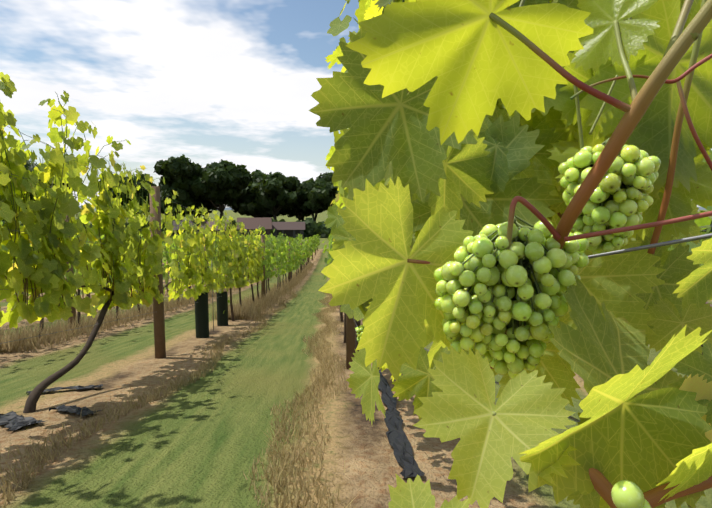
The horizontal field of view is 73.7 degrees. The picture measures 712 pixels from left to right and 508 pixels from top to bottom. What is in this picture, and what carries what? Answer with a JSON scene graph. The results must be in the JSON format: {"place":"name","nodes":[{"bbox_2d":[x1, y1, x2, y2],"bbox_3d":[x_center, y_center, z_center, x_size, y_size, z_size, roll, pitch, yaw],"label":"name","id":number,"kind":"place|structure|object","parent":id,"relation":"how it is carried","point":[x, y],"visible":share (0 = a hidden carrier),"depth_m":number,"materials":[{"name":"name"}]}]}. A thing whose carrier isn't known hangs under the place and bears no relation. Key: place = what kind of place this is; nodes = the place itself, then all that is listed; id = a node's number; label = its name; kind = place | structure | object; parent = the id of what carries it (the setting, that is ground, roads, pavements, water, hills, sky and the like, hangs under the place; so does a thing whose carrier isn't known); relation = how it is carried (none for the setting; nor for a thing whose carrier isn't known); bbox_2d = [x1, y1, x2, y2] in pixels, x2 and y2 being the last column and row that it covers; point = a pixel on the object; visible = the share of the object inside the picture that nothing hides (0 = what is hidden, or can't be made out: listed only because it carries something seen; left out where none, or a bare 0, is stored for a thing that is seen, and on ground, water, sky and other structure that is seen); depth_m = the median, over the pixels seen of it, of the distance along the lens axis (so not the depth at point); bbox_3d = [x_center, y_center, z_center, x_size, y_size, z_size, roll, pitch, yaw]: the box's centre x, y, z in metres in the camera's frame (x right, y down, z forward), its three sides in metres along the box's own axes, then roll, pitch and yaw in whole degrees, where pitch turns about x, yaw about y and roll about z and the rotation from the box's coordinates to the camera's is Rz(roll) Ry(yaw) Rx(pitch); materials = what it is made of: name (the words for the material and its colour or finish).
{"place":"outdoors","nodes":[
{"label":"outdoors","id":0,"kind":"place"},
{"bbox_2d":[0,210,711,507],"bbox_3d":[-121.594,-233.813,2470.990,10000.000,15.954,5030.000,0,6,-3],"label":"terrain","id":1,"kind":"structure","parent":0,"point":[201,442],"depth_m":3.07,"materials":[{"name":"green plant"}]},
{"bbox_2d":[0,411,44,429],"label":"plastic sheet scrap","id":2,"kind":"object","parent":1,"relation":"on","point":[12,420],"visible":1,"depth_m":3.06,"materials":[{"name":"black plastic"}]},
{"bbox_2d":[26,384,102,394],"bbox_3d":[-2.408,1.118,3.938,0.548,0.058,0.174,-3,6,-26],"label":"plastic sheet scrap","id":3,"kind":"object","parent":1,"relation":"on","point":[78,387],"visible":0.79,"depth_m":3.95,"materials":[{"name":"black plastic"}]},
{"bbox_2d":[49,404,101,415],"bbox_3d":[-1.952,1.088,3.302,0.416,0.058,0.162,3,6,26],"label":"plastic sheet scrap","id":4,"kind":"object","parent":1,"relation":"on","point":[75,409],"visible":0.98,"depth_m":3.30,"materials":[{"name":"black plastic"}]},
{"bbox_2d":[0,264,281,352],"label":"dry grass","id":5,"kind":"structure","parent":1,"relation":"on","point":[27,344],"depth_m":7.29,"materials":[{"name":"beige plant"}]},
{"bbox_2d":[0,291,351,507],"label":"dry grass edges","id":6,"kind":"object","parent":1,"relation":"on","point":[27,475],"visible":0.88,"depth_m":2.88,"materials":[{"name":"beige plant"}]},
{"bbox_2d":[195,291,227,337],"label":"vine guards","id":7,"kind":"object","parent":1,"relation":"on","point":[201,318],"visible":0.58,"depth_m":7.17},
{"bbox_2d":[169,217,304,239],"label":"farm barns","id":8,"kind":"object","parent":1,"relation":"on","point":[292,229],"visible":0.27,"depth_m":93.97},
{"bbox_2d":[209,262,315,319],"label":"dry grass","id":9,"kind":"structure","parent":1,"relation":"on","point":[250,308],"depth_m":12.64,"materials":[{"name":"beige plant"}]},
{"bbox_2d":[243,292,357,507],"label":"dry grass","id":10,"kind":"structure","parent":1,"relation":"on","point":[314,480],"depth_m":2.69,"materials":[{"name":"beige plant"}]},
{"bbox_2d":[2,154,711,237],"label":"treeline","id":11,"kind":"object","parent":1,"relation":"on","point":[196,185],"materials":[{"name":"green plant"}]},
{"bbox_2d":[22,258,711,412],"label":"vine trunks","id":12,"kind":"object","parent":1,"relation":"on","point":[34,396],"visible":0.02,"depth_m":4.08,"materials":[{"name":"brown plant"}]},
{"bbox_2d":[0,0,384,328],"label":"vine leaves","id":13,"kind":"object","parent":12,"relation":"on","point":[46,276],"visible":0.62,"depth_m":3.71,"materials":[{"name":"green plant"}]},
{"bbox_2d":[0,3,390,306],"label":"vine shoots","id":14,"kind":"object","parent":12,"relation":"on","point":[26,279],"visible":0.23,"depth_m":4.03,"materials":[{"name":"plant"}]},
{"bbox_2d":[393,0,711,507],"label":"vine stems","id":15,"kind":"object","parent":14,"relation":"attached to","point":[678,47],"visible":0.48,"depth_m":0.36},
{"bbox_2d":[355,144,660,507],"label":"grapes","id":16,"kind":"object","parent":15,"relation":"hanging from","point":[487,329],"visible":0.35,"depth_m":0.40,"materials":[{"name":"green food"}]},
{"bbox_2d":[308,0,711,507],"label":"vine leaves","id":17,"kind":"object","parent":15,"relation":"attached to","point":[437,155],"visible":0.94,"depth_m":0.41,"materials":[{"name":"green plant"}]},
{"bbox_2d":[0,148,711,313],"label":"vineyard vine leaves","id":18,"kind":"object","parent":12,"relation":"on","point":[279,254],"visible":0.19,"depth_m":15.97,"materials":[{"name":"green plant"}]},
{"bbox_2d":[65,186,705,369],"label":"trellis posts","id":19,"kind":"object","parent":1,"relation":"on","point":[159,334],"visible":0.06,"depth_m":5.44,"materials":[{"name":"brown wood"}]},
{"bbox_2d":[0,124,711,343],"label":"trellis wires","id":20,"kind":"object","parent":19,"relation":"attached to","point":[142,249],"depth_m":4.28,"materials":[{"name":"grey metal"}]},
{"bbox_2d":[321,233,711,421],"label":"trellis wire","id":21,"kind":"object","parent":19,"relation":"attached to","point":[689,239],"visible":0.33,"depth_m":0.37,"materials":[{"name":"grey metal"}]},
{"bbox_2d":[378,368,424,477],"bbox_3d":[0.236,1.076,3.465,0.145,0.396,2.629,0,6,-1],"label":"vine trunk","id":22,"kind":"object","parent":1,"relation":"on","point":[399,442],"visible":0.88,"depth_m":2.72,"materials":[{"name":"black plastic"}]},
{"bbox_2d":[0,0,711,207],"label":"sky","id":23,"kind":"structure","parent":0,"point":[204,81],"materials":[{"name":"white"}]},
{"bbox_2d":[79,206,705,209],"bbox_3d":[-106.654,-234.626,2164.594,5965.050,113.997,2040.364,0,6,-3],"label":"hills","id":24,"kind":"structure","parent":0,"point":[700,208],"depth_m":2757.92,"materials":[{"name":"green plant"}]}
]}

